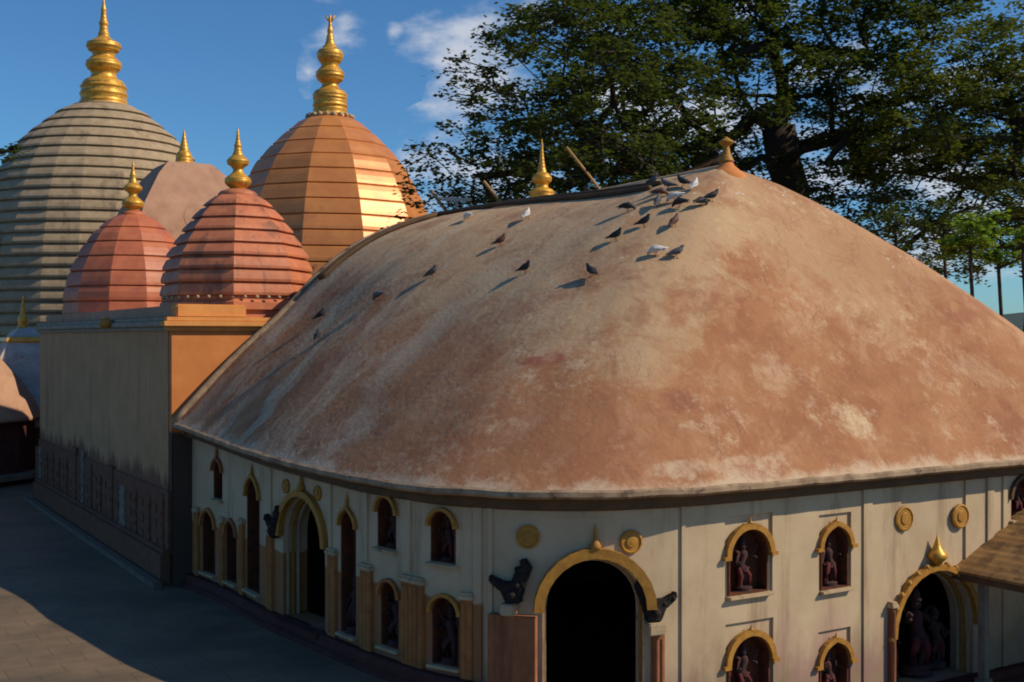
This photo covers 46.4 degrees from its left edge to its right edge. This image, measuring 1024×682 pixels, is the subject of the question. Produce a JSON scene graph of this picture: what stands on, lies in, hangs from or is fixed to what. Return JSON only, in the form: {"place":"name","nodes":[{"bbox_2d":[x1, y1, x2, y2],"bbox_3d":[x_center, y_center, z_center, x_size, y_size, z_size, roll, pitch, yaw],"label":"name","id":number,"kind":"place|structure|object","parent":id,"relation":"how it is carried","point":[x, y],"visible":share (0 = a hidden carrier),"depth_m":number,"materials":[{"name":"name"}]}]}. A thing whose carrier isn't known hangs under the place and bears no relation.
{"place":"outdoors","nodes":[
{"label":"outdoors","id":0,"kind":"place"},
{"bbox_2d":[0,478,388,681],"bbox_3d":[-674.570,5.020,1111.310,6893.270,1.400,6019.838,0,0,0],"label":"courtyard","id":1,"kind":"structure","parent":0,"point":[73,608],"depth_m":33.70,"materials":[{"name":"grey concrete"}]},
{"bbox_2d":[0,141,30,163],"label":"leafy tree","id":2,"kind":"object","parent":1,"relation":"on","point":[8,150],"visible":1,"depth_m":60.01,"materials":[{"name":"green plant"}]},
{"bbox_2d":[0,297,39,446],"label":"white hut shrine","id":3,"kind":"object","parent":1,"relation":"on","point":[20,351],"visible":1,"depth_m":70.13,"materials":[{"name":"paint"}]},
{"bbox_2d":[0,358,39,482],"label":"pink roofed pavilion","id":4,"kind":"structure","parent":1,"relation":"on","point":[19,411],"depth_m":66.79,"materials":[{"name":"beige paint"}]},
{"bbox_2d":[24,496,161,589],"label":"drain kerb","id":5,"kind":"structure","parent":1,"relation":"on","point":[153,583],"depth_m":45.66,"materials":[{"name":"grey concrete"}]},
{"bbox_2d":[0,0,194,342],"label":"grey shikhara","id":6,"kind":"structure","parent":1,"relation":"on","point":[64,194],"depth_m":84.36,"materials":[{"name":"paint"}]},
{"bbox_2d":[62,161,175,313],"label":"red dome","id":7,"kind":"structure","parent":1,"relation":"on","point":[119,261],"depth_m":56.12,"materials":[{"name":"paint"}]},
{"bbox_2d":[33,304,270,584],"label":"flat roofed block","id":8,"kind":"structure","parent":1,"relation":"on","point":[119,389],"depth_m":44.62,"materials":[{"name":"grey paint"}]},
{"bbox_2d":[246,14,426,275],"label":"orange shikhara","id":9,"kind":"structure","parent":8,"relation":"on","point":[323,177],"depth_m":57.35,"materials":[{"name":"paint"}]},
{"bbox_2d":[117,130,229,239],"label":"pyramid roof shrine","id":10,"kind":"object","parent":1,"relation":"on","point":[178,193],"visible":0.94,"depth_m":71.30,"materials":[{"name":"pink paint"}]},
{"bbox_2d":[160,128,311,317],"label":"red dome","id":11,"kind":"structure","parent":1,"relation":"on","point":[237,243],"depth_m":42.16,"materials":[{"name":"paint"}]},
{"bbox_2d":[380,0,745,229],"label":"rain tree","id":12,"kind":"object","parent":1,"relation":"on","point":[595,142],"visible":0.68,"depth_m":49.21,"materials":[{"name":"green plant"}]},
{"bbox_2d":[171,136,1023,681],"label":"assembly hall","id":13,"kind":"structure","parent":1,"relation":"on","point":[757,428],"depth_m":30.91,"materials":[{"name":"paint"}]},
{"bbox_2d":[313,328,320,339],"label":"pigeon","id":14,"kind":"object","parent":13,"relation":"on","point":[317,335],"visible":1,"depth_m":36.97,"materials":[{"name":"stone"}]},
{"bbox_2d":[312,307,324,318],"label":"pigeon","id":15,"kind":"object","parent":13,"relation":"on","point":[321,312],"visible":1,"depth_m":38.35,"materials":[{"name":"stone"}]},
{"bbox_2d":[372,291,384,300],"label":"pigeon","id":16,"kind":"object","parent":13,"relation":"on","point":[376,294],"visible":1,"depth_m":36.60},
{"bbox_2d":[423,264,435,276],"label":"pigeon","id":17,"kind":"object","parent":13,"relation":"on","point":[432,271],"visible":1,"depth_m":36.00,"materials":[{"name":"stone"}]},
{"bbox_2d":[430,190,446,210],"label":"bamboo pole","id":18,"kind":"object","parent":13,"relation":"on","point":[437,199],"visible":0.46,"depth_m":47.76,"materials":[{"name":"brown wood"}]},
{"bbox_2d":[441,197,471,208],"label":"pale board","id":19,"kind":"object","parent":13,"relation":"attached to","point":[456,199],"visible":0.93,"depth_m":46.96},
{"bbox_2d":[463,212,472,220],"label":"pigeon","id":20,"kind":"object","parent":13,"relation":"on","point":[467,214],"visible":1,"depth_m":39.63,"materials":[{"name":"white"}]},
{"bbox_2d":[483,180,501,201],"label":"bamboo pole","id":21,"kind":"object","parent":13,"relation":"on","point":[490,189],"visible":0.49,"depth_m":45.83,"materials":[{"name":"brown wood"}]},
{"bbox_2d":[490,233,505,245],"bbox_3d":[-0.399,-3.036,35.989,0.554,0.359,0.211,-10,12,1],"label":"pigeon","id":22,"kind":"object","parent":13,"relation":"on","point":[500,239],"visible":1,"depth_m":35.92,"materials":[{"name":"brown"}]},
{"bbox_2d":[516,260,529,271],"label":"pigeon","id":23,"kind":"object","parent":13,"relation":"on","point":[525,266],"visible":1,"depth_m":33.20,"materials":[{"name":"stone"}]},
{"bbox_2d":[522,207,529,218],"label":"pigeon","id":24,"kind":"object","parent":13,"relation":"on","point":[526,213],"visible":1,"depth_m":37.26,"materials":[{"name":"white"}]},
{"bbox_2d":[566,146,600,188],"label":"bamboo pole","id":25,"kind":"object","parent":13,"relation":"on","point":[582,167],"visible":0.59,"depth_m":45.45,"materials":[{"name":"brown wood"}]},
{"bbox_2d":[586,263,597,276],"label":"pigeon","id":26,"kind":"object","parent":13,"relation":"on","point":[591,269],"visible":1,"depth_m":31.34,"materials":[{"name":"stone"}]},
{"bbox_2d":[605,227,621,240],"bbox_3d":[2.784,-2.907,32.599,0.554,0.359,0.211,-4,14,20],"label":"pigeon","id":27,"kind":"object","parent":13,"relation":"on","point":[616,233],"visible":1,"depth_m":32.51,"materials":[{"name":"stone"}]},
{"bbox_2d":[615,202,635,211],"bbox_3d":[3.228,-3.796,33.967,0.572,0.288,0.211,-12,14,25],"label":"pigeon","id":28,"kind":"object","parent":13,"relation":"on","point":[626,205],"visible":1,"depth_m":33.86,"materials":[{"name":"stone"}]},
{"bbox_2d":[633,214,651,225],"bbox_3d":[3.576,-3.300,32.808,0.554,0.359,0.210,-5,13,16],"label":"pigeon","id":29,"kind":"object","parent":13,"relation":"on","point":[645,219],"visible":1,"depth_m":32.72,"materials":[{"name":"stone"}]},
{"bbox_2d":[645,173,657,182],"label":"pigeon","id":30,"kind":"object","parent":13,"relation":"on","point":[653,178],"visible":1,"depth_m":35.73,"materials":[{"name":"grey"}]},
{"bbox_2d":[653,193,660,205],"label":"pigeon","id":31,"kind":"object","parent":13,"relation":"on","point":[656,199],"visible":1,"depth_m":33.58,"materials":[{"name":"grey"}]},
{"bbox_2d":[647,245,668,255],"bbox_3d":[3.831,-2.381,31.435,0.572,0.288,0.211,-2,27,5],"label":"pigeon","id":32,"kind":"object","parent":13,"relation":"on","point":[655,248],"visible":1,"depth_m":31.36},
{"bbox_2d":[649,187,668,195],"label":"pigeon","id":33,"kind":"object","parent":13,"relation":"on","point":[661,190],"visible":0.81,"depth_m":34.05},
{"bbox_2d":[660,177,678,189],"bbox_3d":[4.527,-4.548,34.444,0.554,0.359,0.211,-1,13,19],"label":"pigeon","id":34,"kind":"object","parent":13,"relation":"on","point":[667,183],"visible":0.96,"depth_m":34.40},
{"bbox_2d":[668,213,678,226],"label":"pigeon","id":35,"kind":"object","parent":13,"relation":"on","point":[674,220],"visible":1,"depth_m":32.34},
{"bbox_2d":[665,244,684,257],"bbox_3d":[4.281,-2.351,31.329,0.554,0.359,0.211,-4,21,-16],"label":"pigeon","id":36,"kind":"object","parent":13,"relation":"on","point":[677,250],"visible":1,"depth_m":31.28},
{"bbox_2d":[666,192,684,201],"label":"pigeon","id":37,"kind":"object","parent":13,"relation":"on","point":[672,195],"visible":0.85,"depth_m":33.56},
{"bbox_2d":[672,197,689,207],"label":"pigeon","id":38,"kind":"object","parent":13,"relation":"on","point":[678,200],"visible":1,"depth_m":33.12,"materials":[{"name":"stone"}]},
{"bbox_2d":[677,175,690,186],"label":"pigeon","id":39,"kind":"object","parent":13,"relation":"on","point":[682,180],"visible":1,"depth_m":34.33,"materials":[{"name":"stone"}]},
{"bbox_2d":[690,177,697,189],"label":"pigeon","id":40,"kind":"object","parent":13,"relation":"on","point":[693,183],"visible":1,"depth_m":33.92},
{"bbox_2d":[692,196,707,204],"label":"pigeon","id":41,"kind":"object","parent":13,"relation":"on","point":[700,199],"visible":1,"depth_m":33.04,"materials":[{"name":"stone"}]},
{"bbox_2d":[680,154,721,172],"bbox_3d":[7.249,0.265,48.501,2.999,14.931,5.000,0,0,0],"label":"roof","id":42,"kind":"structure","parent":13,"relation":"on","point":[711,162],"depth_m":46.12,"materials":[{"name":"metal"}]},
{"bbox_2d":[703,189,718,201],"bbox_3d":[5.561,-4.079,33.426,0.554,0.359,0.210,-4,20,-25],"label":"pigeon","id":43,"kind":"object","parent":13,"relation":"on","point":[712,194],"visible":1,"depth_m":33.38,"materials":[{"name":"stone"}]},
{"bbox_2d":[466,0,1023,281],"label":"rain tree","id":44,"kind":"object","parent":1,"relation":"on","point":[786,148],"visible":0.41,"depth_m":69.91,"materials":[{"name":"green plant"}]},
{"bbox_2d":[853,200,936,264],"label":"young tree","id":45,"kind":"object","parent":1,"relation":"on","point":[894,228],"visible":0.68,"depth_m":52.92,"materials":[{"name":"green plant"}]},
{"bbox_2d":[828,0,1023,286],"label":"rain tree","id":46,"kind":"object","parent":1,"relation":"on","point":[984,141],"visible":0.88,"depth_m":63.89,"materials":[{"name":"green plant"}]},
{"bbox_2d":[905,197,996,278],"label":"young tree","id":47,"kind":"object","parent":1,"relation":"on","point":[928,228],"visible":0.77,"depth_m":51.75,"materials":[{"name":"green plant"}]},
{"bbox_2d":[931,212,1012,296],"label":"young tree","id":48,"kind":"object","parent":1,"relation":"on","point":[955,244],"visible":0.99,"depth_m":45.92,"materials":[{"name":"green plant"}]},
{"bbox_2d":[944,209,1023,316],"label":"young tree","id":49,"kind":"object","parent":1,"relation":"on","point":[995,256],"visible":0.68,"depth_m":46.93,"materials":[{"name":"green plant"}]},
{"bbox_2d":[949,508,1023,681],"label":"entrance porch","id":50,"kind":"object","parent":1,"relation":"on","point":[997,560],"visible":0.92,"depth_m":31.81,"materials":[{"name":"brown tile"}]},
{"bbox_2d":[1005,225,1023,331],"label":"young tree","id":51,"kind":"object","parent":1,"relation":"on","point":[1016,237],"visible":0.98,"depth_m":44.93,"materials":[{"name":"green plant"}]},
{"bbox_2d":[0,0,1023,313],"label":"sky","id":52,"kind":"structure","parent":0,"point":[208,70],"materials":[{"name":"blue"}]},
{"bbox_2d":[1003,312,1023,330],"bbox_3d":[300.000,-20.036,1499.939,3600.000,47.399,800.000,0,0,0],"label":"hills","id":53,"kind":"structure","parent":0,"point":[1016,320],"depth_m":1380.99,"materials":[{"name":"grey"}]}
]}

